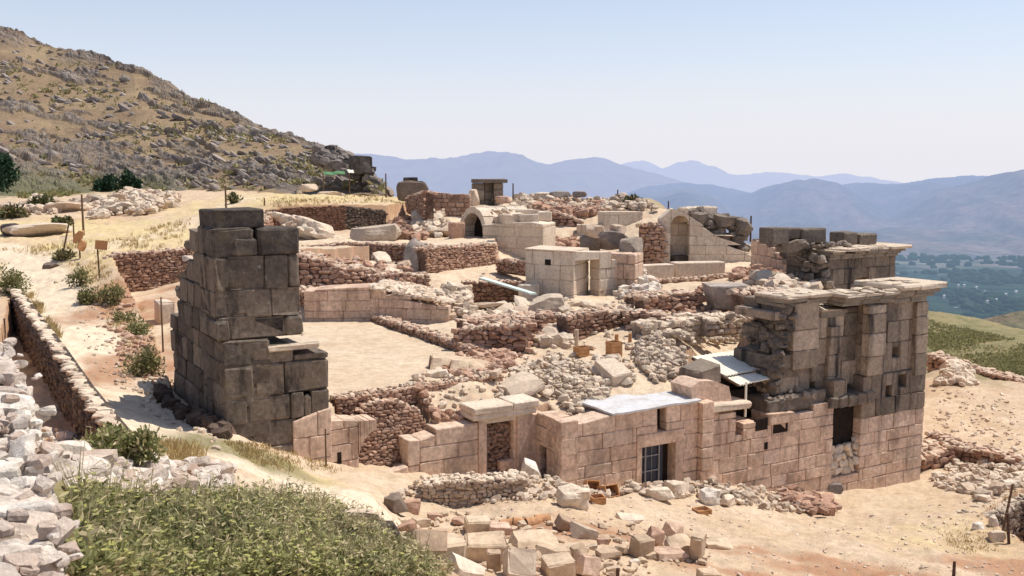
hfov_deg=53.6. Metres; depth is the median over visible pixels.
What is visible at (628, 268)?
block wall
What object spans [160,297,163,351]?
post
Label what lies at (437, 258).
rubble wall
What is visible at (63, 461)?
loose stone
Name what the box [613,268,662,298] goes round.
rubble heap
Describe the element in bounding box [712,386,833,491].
buttress wall
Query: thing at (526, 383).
stone block
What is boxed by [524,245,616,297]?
roofless room
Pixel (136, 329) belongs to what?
bush
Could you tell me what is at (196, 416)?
rubble heap
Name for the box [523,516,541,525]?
roof tile
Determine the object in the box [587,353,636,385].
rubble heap
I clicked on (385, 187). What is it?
post
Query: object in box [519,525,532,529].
loose stone
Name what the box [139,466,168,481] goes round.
loose stone
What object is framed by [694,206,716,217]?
stone block
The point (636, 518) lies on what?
loose stone
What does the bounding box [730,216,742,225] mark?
stone block
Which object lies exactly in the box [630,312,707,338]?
rubble wall
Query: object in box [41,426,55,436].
loose stone
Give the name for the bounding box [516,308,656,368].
pebbles
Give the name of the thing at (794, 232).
stone block
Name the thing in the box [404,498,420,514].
loose stone
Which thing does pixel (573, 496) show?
loose stone
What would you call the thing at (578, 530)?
loose stone
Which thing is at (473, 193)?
boulder
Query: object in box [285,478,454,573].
dry weeds
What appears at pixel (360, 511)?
loose stone
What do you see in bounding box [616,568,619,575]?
post
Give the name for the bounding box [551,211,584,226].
rubble wall
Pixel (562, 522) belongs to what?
cut block
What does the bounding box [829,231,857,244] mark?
stone block
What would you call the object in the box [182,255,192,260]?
boulder
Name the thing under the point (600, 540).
loose stone
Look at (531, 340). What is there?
rubble heap
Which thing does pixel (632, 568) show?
rubble heap
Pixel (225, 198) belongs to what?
post
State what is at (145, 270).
retaining wall
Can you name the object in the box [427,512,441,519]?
loose stone
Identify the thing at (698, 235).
arched niche
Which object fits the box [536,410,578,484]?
niche wall
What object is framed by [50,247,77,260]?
bush
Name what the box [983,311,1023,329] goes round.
hill spur
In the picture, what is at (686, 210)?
stone block
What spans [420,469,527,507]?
stone row
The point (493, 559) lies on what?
cut block
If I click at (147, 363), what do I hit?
bush
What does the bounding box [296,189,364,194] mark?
rubble heap
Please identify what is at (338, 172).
canopy
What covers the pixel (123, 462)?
loose stone
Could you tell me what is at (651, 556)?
loose stone
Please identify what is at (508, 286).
plank
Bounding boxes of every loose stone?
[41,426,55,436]
[51,457,81,471]
[56,431,75,438]
[56,440,91,454]
[60,451,72,458]
[75,455,111,476]
[77,449,117,466]
[98,478,126,487]
[117,460,129,469]
[122,469,136,479]
[135,462,161,467]
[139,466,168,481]
[146,477,163,485]
[161,455,170,466]
[170,471,189,476]
[172,460,187,467]
[172,475,200,494]
[187,463,199,474]
[195,456,210,466]
[199,479,219,490]
[203,465,222,473]
[203,472,211,478]
[213,473,234,483]
[217,461,235,473]
[342,507,383,522]
[371,521,400,539]
[383,492,408,513]
[397,519,416,531]
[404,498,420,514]
[411,517,430,527]
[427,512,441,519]
[449,552,484,575]
[451,516,464,524]
[509,529,558,548]
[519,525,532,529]
[535,544,571,555]
[556,484,590,510]
[569,543,587,559]
[570,521,598,539]
[586,543,597,549]
[595,547,621,559]
[596,537,608,544]
[606,565,619,572]
[615,544,628,553]
[616,512,643,523]
[629,558,640,564]
[645,551,655,559]
[646,487,674,499]
[646,525,664,545]
[654,546,688,561]
[662,521,683,536]
[663,480,689,498]
[664,533,689,554]
[699,487,720,505]
[706,537,732,548]
[720,494,735,506]
[828,483,843,493]
[972,521,984,529]
[987,530,1005,542]
[988,514,998,526]
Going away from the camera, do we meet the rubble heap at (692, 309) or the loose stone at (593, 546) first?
the loose stone at (593, 546)
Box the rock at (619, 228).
[610,224,626,233]
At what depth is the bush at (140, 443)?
17.29 m
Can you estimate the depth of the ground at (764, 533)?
36.71 m
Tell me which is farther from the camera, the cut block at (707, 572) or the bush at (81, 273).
the bush at (81, 273)
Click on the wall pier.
(699, 378)
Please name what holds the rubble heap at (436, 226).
on the ground at (764, 533)
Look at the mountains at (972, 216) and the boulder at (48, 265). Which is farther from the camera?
the mountains at (972, 216)
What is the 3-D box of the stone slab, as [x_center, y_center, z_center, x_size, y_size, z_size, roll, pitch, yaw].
[3.781,3.180,38.236,0.964,0.932,1.426,-4,8,-30]
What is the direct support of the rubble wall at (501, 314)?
on the ground at (764, 533)
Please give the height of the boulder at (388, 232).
1.313 m
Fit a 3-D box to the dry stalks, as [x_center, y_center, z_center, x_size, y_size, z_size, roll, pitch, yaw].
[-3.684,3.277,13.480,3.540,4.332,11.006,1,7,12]
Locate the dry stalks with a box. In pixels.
[53,423,444,567]
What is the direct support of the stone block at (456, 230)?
on the ground at (764, 533)
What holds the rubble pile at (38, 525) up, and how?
on the ground at (764, 533)
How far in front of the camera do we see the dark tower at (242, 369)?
30.07 m
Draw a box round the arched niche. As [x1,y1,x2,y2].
[657,208,752,263]
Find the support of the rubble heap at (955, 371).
on the ground at (764, 533)
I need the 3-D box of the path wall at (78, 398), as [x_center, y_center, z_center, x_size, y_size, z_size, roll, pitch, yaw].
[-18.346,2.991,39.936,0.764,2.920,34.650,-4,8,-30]
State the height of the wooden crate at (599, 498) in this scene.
0.208 m
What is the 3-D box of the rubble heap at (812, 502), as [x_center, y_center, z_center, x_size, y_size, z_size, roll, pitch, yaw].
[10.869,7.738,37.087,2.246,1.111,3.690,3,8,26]
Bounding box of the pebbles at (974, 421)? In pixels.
[930,384,1021,451]
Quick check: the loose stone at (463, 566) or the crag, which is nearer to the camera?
the loose stone at (463, 566)
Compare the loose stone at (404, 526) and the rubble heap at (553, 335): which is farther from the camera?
the rubble heap at (553, 335)
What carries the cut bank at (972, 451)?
on the ground at (764, 533)
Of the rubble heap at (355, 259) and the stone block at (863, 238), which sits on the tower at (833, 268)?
the stone block at (863, 238)
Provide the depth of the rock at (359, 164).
108.03 m
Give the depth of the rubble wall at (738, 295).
48.10 m
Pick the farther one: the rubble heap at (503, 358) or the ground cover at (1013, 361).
the ground cover at (1013, 361)
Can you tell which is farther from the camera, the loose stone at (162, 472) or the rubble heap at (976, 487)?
the rubble heap at (976, 487)
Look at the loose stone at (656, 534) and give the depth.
26.58 m
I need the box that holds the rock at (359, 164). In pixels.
[349,155,371,173]
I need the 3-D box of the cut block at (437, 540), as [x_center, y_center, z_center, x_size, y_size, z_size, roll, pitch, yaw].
[-1.771,5.206,20.694,0.835,0.796,0.714,-4,8,-30]
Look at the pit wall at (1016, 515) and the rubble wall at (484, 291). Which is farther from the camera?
the rubble wall at (484, 291)
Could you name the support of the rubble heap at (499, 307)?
on the ground at (764, 533)
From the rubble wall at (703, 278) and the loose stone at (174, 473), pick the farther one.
the rubble wall at (703, 278)
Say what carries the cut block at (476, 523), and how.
on the ground at (764, 533)
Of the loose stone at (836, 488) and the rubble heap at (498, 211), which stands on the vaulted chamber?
the rubble heap at (498, 211)
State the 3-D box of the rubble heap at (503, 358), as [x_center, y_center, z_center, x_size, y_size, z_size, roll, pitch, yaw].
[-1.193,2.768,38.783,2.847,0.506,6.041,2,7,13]
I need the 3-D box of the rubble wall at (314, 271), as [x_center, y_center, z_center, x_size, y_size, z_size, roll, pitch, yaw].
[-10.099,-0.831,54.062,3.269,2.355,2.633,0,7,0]
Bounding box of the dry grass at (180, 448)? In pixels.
[2,194,1021,552]
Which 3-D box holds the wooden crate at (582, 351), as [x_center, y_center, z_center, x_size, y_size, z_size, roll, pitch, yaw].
[2.772,2.525,40.491,0.500,0.368,0.450,-4,8,-30]
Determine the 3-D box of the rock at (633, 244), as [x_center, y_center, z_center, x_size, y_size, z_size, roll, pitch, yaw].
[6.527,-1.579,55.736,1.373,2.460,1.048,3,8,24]
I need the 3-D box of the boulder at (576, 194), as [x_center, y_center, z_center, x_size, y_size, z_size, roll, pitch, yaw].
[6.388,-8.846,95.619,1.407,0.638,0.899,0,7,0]
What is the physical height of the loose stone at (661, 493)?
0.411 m
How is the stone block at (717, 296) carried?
on the ground at (764, 533)
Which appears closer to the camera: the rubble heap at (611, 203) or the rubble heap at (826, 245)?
the rubble heap at (826, 245)
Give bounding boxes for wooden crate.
[573,345,589,356]
[583,480,599,488]
[589,493,605,504]
[597,483,619,497]
[606,340,621,356]
[692,506,711,514]
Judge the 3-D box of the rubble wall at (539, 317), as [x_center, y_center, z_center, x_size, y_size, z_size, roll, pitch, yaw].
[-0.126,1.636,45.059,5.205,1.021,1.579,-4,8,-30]
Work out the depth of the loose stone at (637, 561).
24.50 m
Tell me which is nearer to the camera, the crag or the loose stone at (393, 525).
the loose stone at (393, 525)
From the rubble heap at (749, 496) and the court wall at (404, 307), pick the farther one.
the court wall at (404, 307)
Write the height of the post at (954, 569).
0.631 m
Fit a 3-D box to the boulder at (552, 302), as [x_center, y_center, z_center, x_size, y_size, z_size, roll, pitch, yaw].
[1.673,0.897,49.846,1.802,1.186,1.483,0,7,0]
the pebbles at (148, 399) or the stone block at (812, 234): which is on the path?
the pebbles at (148, 399)
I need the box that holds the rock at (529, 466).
[521,458,541,478]
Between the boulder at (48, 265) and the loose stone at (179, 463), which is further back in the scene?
the boulder at (48, 265)
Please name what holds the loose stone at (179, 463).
on the ground at (764, 533)
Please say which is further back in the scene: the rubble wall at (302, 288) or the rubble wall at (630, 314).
the rubble wall at (302, 288)
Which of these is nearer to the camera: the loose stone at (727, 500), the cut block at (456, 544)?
the cut block at (456, 544)
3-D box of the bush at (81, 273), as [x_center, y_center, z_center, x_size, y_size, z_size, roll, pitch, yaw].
[-22.774,-0.686,53.527,1.849,1.425,0.984,2,7,18]
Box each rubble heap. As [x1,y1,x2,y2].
[0,193,99,214]
[48,428,237,499]
[87,186,181,218]
[100,291,164,383]
[152,383,236,439]
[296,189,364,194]
[322,253,413,283]
[340,381,504,417]
[356,251,410,270]
[384,473,805,513]
[385,510,710,575]
[387,215,429,239]
[410,208,450,237]
[411,366,502,381]
[414,382,465,423]
[433,281,478,319]
[441,348,523,378]
[472,295,531,315]
[477,324,559,348]
[490,204,512,216]
[497,352,612,415]
[509,192,659,211]
[513,292,571,313]
[533,197,606,217]
[533,322,573,348]
[555,234,579,246]
[563,297,639,309]
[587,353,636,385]
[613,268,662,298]
[630,327,745,382]
[631,309,727,327]
[665,285,730,313]
[728,264,785,281]
[742,269,822,289]
[776,484,842,515]
[801,240,852,248]
[930,456,1023,491]
[933,358,979,385]
[956,471,1023,501]
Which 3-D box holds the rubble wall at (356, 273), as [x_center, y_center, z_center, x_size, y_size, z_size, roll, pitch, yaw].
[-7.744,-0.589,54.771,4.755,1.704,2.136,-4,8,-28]
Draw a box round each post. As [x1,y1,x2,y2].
[63,222,69,250]
[81,194,84,234]
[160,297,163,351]
[224,186,226,207]
[325,429,326,466]
[385,173,386,197]
[512,183,513,200]
[574,329,578,345]
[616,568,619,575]
[628,333,631,342]
[749,216,751,241]
[952,561,955,575]
[1001,484,1013,530]
[1006,513,1010,543]
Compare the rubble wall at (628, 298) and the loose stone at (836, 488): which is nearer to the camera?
the loose stone at (836, 488)
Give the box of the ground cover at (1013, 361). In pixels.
[16,187,1023,375]
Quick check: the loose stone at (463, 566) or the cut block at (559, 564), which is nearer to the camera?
the loose stone at (463, 566)
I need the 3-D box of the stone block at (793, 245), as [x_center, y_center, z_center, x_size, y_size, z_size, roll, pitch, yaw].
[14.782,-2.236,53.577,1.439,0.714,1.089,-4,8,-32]
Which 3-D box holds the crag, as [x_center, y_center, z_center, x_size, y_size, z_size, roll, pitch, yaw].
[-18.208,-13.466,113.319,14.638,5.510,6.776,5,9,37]
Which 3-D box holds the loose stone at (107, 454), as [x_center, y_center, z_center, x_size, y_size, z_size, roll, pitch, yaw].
[-6.180,2.606,15.080,0.486,0.340,0.576,0,7,0]
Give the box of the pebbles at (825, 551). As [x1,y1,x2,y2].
[432,489,1023,575]
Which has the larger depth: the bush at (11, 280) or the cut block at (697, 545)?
the bush at (11, 280)
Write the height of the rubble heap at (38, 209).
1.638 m
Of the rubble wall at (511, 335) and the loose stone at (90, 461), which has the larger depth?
the rubble wall at (511, 335)
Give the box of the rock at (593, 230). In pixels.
[584,224,604,237]
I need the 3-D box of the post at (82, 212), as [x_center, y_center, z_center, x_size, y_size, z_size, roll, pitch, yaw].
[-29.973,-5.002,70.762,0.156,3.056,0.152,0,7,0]
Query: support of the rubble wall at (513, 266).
on the ground at (764, 533)
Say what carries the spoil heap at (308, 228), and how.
on the ground at (764, 533)
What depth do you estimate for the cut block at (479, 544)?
22.73 m
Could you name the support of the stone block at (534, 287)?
on the ground at (764, 533)
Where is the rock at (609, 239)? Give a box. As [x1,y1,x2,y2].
[596,230,628,249]
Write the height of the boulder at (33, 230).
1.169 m
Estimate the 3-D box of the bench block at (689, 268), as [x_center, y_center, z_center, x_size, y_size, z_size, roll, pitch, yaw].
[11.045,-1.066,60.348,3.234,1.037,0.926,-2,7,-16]
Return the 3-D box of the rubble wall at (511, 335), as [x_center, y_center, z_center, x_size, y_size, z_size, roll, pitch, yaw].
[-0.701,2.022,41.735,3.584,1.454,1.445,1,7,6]
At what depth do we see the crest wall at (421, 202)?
70.88 m
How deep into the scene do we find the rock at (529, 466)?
33.40 m
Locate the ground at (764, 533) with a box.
[0,189,1023,575]
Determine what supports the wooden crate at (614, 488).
on the ground at (764, 533)
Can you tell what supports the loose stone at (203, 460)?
on the ground at (764, 533)
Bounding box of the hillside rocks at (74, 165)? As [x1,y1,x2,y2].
[0,39,394,196]
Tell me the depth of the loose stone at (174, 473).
16.79 m
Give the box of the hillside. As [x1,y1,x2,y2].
[0,26,390,196]
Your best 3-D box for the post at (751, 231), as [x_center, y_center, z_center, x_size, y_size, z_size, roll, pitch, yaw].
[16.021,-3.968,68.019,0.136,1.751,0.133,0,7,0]
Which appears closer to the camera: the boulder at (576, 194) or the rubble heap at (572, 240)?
the rubble heap at (572, 240)
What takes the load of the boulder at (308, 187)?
on the ground at (764, 533)
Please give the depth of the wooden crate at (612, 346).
40.32 m
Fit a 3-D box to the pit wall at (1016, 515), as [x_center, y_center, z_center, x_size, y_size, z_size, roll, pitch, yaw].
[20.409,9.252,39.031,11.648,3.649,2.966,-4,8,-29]
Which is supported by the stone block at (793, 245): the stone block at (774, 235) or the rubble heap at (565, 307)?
the stone block at (774, 235)
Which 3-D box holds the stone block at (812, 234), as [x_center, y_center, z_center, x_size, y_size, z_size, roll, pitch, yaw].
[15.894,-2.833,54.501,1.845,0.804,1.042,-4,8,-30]
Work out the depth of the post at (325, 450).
30.39 m
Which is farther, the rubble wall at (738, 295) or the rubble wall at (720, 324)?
the rubble wall at (738, 295)
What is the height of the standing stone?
2.479 m
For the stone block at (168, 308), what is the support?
on the ground at (764, 533)
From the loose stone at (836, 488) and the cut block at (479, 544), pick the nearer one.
the cut block at (479, 544)
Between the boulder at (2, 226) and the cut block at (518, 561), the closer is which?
the cut block at (518, 561)
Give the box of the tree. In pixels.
[0,152,23,193]
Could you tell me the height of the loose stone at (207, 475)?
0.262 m
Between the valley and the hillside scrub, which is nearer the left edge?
the hillside scrub
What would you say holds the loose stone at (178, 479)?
on the ground at (764, 533)
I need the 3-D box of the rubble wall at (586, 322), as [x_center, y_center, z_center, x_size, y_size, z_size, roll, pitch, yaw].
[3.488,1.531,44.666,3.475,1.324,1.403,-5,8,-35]
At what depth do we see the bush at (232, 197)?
88.96 m
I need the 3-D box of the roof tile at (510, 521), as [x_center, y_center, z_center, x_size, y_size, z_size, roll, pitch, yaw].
[-0.122,6.400,27.682,0.423,0.170,0.340,-7,15,-11]
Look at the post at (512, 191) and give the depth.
91.58 m
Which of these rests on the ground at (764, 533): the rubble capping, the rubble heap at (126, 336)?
the rubble heap at (126, 336)
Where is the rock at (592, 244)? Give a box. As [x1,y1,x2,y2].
[580,235,600,250]
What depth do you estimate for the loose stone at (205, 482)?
16.80 m
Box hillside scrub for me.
[0,26,384,195]
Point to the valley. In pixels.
(938, 303)
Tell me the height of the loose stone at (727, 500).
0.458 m
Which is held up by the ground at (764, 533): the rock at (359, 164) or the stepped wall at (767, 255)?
the stepped wall at (767, 255)
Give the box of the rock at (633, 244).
[619,237,642,262]
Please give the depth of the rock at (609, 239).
56.51 m
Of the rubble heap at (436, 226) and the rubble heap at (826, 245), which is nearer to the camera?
the rubble heap at (826, 245)
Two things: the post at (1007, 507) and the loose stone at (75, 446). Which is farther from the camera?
the post at (1007, 507)
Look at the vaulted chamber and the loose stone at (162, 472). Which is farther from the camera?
the vaulted chamber
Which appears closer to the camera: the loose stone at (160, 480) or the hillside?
the loose stone at (160, 480)
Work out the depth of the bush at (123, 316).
45.37 m
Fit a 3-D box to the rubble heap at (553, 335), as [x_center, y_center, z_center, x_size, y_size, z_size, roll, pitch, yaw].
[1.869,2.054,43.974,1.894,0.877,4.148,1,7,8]
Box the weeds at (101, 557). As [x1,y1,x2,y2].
[58,471,449,575]
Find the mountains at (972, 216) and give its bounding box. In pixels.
[627,169,1023,258]
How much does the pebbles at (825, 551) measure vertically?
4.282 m
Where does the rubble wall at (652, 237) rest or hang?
on the ground at (764, 533)
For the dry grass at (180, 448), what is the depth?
32.17 m
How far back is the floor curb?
44.21 m
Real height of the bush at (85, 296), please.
1.079 m
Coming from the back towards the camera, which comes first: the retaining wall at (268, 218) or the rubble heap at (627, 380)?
the retaining wall at (268, 218)
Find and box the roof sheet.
[581,391,701,415]
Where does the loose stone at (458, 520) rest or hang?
on the ground at (764, 533)
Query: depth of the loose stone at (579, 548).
23.87 m
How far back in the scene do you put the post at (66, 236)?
61.20 m
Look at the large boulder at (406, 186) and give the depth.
82.77 m
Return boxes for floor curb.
[370,315,478,353]
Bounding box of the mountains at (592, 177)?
[354,151,684,198]
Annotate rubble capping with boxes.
[370,279,456,303]
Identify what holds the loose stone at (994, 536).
on the ground at (764, 533)
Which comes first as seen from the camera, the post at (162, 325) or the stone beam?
the stone beam
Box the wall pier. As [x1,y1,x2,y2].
[670,358,731,482]
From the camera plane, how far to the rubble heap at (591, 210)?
78.00 m
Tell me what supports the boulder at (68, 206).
on the ground at (764, 533)
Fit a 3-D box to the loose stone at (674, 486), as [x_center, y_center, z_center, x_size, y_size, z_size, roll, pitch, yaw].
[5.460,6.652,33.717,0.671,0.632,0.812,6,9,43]
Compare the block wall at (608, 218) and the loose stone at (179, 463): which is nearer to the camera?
the loose stone at (179, 463)
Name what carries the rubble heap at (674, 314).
on the ground at (764, 533)
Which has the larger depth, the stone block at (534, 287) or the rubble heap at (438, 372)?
the stone block at (534, 287)
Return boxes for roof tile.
[499,518,512,525]
[513,517,523,525]
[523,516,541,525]
[534,514,550,521]
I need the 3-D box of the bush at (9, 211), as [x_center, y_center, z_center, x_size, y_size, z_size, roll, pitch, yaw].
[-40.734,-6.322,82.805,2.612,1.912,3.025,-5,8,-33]
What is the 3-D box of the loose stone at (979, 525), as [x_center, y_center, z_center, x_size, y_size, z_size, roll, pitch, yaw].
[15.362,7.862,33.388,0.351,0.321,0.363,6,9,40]
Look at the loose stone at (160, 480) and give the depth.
14.52 m
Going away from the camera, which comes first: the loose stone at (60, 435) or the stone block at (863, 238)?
the loose stone at (60, 435)
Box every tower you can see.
[170,207,331,462]
[734,277,946,490]
[786,242,912,289]
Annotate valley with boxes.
[895,259,1023,315]
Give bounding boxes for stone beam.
[388,464,408,472]
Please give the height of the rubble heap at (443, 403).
1.421 m
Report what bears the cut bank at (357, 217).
on the ground at (764, 533)
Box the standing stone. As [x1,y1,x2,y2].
[402,237,428,271]
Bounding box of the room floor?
[301,321,477,394]
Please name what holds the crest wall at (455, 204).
on the ground at (764, 533)
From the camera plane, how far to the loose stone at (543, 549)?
23.74 m
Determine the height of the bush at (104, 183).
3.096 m
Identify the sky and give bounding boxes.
[0,0,1023,182]
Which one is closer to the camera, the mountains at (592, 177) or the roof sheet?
the roof sheet
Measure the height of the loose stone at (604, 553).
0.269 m
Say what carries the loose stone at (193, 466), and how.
on the ground at (764, 533)
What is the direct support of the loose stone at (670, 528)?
on the ground at (764, 533)
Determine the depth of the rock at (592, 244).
56.85 m
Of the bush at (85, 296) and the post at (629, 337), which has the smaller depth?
the post at (629, 337)
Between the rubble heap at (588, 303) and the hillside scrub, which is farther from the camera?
the hillside scrub
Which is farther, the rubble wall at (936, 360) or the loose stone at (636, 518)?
the rubble wall at (936, 360)
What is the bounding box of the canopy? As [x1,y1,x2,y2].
[323,169,353,194]
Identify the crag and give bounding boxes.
[311,143,384,185]
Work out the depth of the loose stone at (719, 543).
28.57 m
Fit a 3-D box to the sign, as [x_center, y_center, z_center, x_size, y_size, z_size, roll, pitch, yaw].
[-22.159,-1.470,54.811,0.690,2.277,0.176,-1,7,-8]
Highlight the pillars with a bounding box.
[471,179,507,205]
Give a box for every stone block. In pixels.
[154,299,175,324]
[448,222,464,238]
[498,371,544,395]
[518,283,539,299]
[677,206,696,221]
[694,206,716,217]
[702,282,751,310]
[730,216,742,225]
[759,227,788,244]
[775,239,806,252]
[784,227,799,238]
[789,227,825,242]
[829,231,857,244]
[857,232,876,244]
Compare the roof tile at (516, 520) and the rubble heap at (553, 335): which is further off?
the rubble heap at (553, 335)
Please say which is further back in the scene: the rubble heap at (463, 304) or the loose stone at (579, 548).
the rubble heap at (463, 304)
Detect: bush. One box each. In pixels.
[0,202,31,217]
[0,262,32,295]
[26,193,55,204]
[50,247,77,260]
[51,215,74,225]
[63,262,93,286]
[76,285,103,304]
[80,419,168,465]
[92,172,117,191]
[96,279,126,304]
[110,166,142,192]
[110,308,140,322]
[118,343,167,376]
[126,318,152,335]
[227,191,243,203]
[622,193,641,202]
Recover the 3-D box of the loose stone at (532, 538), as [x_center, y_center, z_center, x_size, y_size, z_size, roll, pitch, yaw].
[0.556,6.233,24.636,1.157,0.511,0.865,-1,7,-12]
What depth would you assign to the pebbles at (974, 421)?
54.35 m
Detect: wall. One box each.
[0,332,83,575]
[6,288,130,439]
[102,247,192,291]
[264,211,273,225]
[297,249,349,286]
[299,285,313,307]
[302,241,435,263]
[304,283,371,321]
[329,264,388,284]
[329,370,503,415]
[331,414,376,467]
[350,397,425,466]
[364,271,430,286]
[370,287,452,322]
[398,394,540,475]
[405,190,437,218]
[414,242,498,272]
[434,192,470,216]
[451,318,536,353]
[453,309,556,333]
[461,278,525,301]
[462,310,531,317]
[495,258,525,275]
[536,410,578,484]
[546,402,697,485]
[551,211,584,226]
[554,307,624,339]
[577,224,603,234]
[590,250,642,288]
[598,211,642,230]
[622,308,681,328]
[624,290,661,304]
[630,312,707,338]
[633,289,705,311]
[635,222,668,263]
[655,272,731,284]
[695,312,753,336]
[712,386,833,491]
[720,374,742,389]
[726,285,783,311]
[751,239,786,270]
[920,438,957,471]
[926,350,1023,382]
[956,488,1023,541]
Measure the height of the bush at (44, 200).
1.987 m
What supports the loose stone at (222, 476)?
on the ground at (764, 533)
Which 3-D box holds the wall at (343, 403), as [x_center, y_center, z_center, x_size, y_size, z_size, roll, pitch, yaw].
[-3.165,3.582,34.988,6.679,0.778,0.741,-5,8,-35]
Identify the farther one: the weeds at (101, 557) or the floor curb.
the floor curb
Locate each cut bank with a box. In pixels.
[265,205,346,230]
[342,206,387,229]
[924,429,1023,464]
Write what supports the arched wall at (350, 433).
on the ground at (764, 533)
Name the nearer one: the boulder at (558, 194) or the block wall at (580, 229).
the block wall at (580, 229)
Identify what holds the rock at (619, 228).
on the rock at (609, 239)
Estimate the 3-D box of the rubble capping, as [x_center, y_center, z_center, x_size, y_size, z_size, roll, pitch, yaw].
[-4.716,0.186,50.221,4.365,1.090,3.477,1,7,8]
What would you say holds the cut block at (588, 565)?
on the ground at (764, 533)
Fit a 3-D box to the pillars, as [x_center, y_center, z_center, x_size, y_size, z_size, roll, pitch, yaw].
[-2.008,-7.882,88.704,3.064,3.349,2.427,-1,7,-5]
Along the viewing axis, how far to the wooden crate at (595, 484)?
32.73 m
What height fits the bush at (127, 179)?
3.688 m
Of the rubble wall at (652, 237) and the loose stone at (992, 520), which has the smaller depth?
the loose stone at (992, 520)
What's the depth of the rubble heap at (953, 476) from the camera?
43.65 m
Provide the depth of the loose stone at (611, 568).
23.19 m
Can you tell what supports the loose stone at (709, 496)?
on the ground at (764, 533)
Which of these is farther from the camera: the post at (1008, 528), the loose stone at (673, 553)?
the post at (1008, 528)
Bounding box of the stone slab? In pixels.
[594,357,631,384]
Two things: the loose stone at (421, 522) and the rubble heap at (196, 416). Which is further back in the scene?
the rubble heap at (196, 416)
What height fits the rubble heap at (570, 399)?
1.449 m
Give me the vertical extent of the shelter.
1.887 m
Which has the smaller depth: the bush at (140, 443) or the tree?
the bush at (140, 443)
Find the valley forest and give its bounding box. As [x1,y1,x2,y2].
[895,252,1023,318]
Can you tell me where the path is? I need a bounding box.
[0,245,397,521]
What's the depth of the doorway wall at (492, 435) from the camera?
33.92 m
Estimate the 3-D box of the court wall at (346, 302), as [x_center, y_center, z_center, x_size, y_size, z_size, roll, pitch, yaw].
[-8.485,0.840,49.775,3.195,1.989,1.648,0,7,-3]
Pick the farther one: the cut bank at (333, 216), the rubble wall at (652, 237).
the cut bank at (333, 216)
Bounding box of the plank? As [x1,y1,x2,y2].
[479,277,536,294]
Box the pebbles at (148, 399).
[54,279,220,450]
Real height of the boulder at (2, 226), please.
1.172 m
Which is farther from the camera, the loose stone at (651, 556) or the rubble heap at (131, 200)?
the rubble heap at (131, 200)
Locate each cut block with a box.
[404,528,446,554]
[436,532,466,563]
[464,514,490,532]
[464,530,508,563]
[486,549,501,570]
[489,522,511,535]
[502,548,536,575]
[541,551,575,575]
[554,513,574,531]
[575,553,600,575]
[629,533,654,557]
[689,530,706,561]
[696,568,721,575]
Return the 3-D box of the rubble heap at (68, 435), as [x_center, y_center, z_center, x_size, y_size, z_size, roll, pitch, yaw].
[-8.143,3.260,22.375,3.873,4.734,22.056,-3,8,-25]
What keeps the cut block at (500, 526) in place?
on the ground at (764, 533)
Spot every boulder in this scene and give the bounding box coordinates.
[0,223,18,236]
[2,223,72,236]
[42,262,59,268]
[43,202,92,211]
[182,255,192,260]
[299,184,318,191]
[317,191,344,195]
[350,223,400,240]
[396,177,428,200]
[469,189,479,205]
[495,196,510,203]
[528,293,563,312]
[534,192,549,198]
[549,191,570,197]
[572,191,586,197]
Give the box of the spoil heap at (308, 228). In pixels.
[271,211,339,238]
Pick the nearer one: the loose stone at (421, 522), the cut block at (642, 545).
the cut block at (642, 545)
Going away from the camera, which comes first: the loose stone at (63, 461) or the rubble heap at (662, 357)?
the loose stone at (63, 461)
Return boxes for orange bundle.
[73,230,86,258]
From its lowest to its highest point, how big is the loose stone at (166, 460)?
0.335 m
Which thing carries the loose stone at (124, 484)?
on the ground at (764, 533)
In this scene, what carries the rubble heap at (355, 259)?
on the ground at (764, 533)
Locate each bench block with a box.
[643,263,674,278]
[670,261,724,277]
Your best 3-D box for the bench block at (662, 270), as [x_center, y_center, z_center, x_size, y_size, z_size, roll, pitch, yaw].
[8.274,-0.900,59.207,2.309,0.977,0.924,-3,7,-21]
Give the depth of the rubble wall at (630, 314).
44.19 m
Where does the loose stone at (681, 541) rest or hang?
on the ground at (764, 533)
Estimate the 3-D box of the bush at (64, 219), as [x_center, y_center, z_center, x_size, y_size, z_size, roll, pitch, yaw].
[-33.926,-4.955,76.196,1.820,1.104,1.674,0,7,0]
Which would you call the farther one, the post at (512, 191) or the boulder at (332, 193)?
the boulder at (332, 193)
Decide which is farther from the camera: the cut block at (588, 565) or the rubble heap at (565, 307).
the rubble heap at (565, 307)
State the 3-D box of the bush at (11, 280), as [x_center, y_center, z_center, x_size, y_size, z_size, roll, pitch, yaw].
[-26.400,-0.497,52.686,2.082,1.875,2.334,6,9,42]
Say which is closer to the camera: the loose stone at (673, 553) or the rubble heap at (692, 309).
the loose stone at (673, 553)
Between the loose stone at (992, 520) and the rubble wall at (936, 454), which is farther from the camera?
the rubble wall at (936, 454)
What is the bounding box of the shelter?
[691,350,769,416]
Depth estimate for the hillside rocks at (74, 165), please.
156.44 m
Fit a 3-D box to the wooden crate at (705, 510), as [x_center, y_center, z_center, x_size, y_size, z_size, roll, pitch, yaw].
[6.044,7.090,32.246,0.500,0.148,0.400,-3,7,-23]
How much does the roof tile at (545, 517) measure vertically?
0.170 m
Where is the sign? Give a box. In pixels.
[95,240,107,277]
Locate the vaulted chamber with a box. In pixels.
[460,205,555,258]
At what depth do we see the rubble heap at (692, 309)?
49.65 m

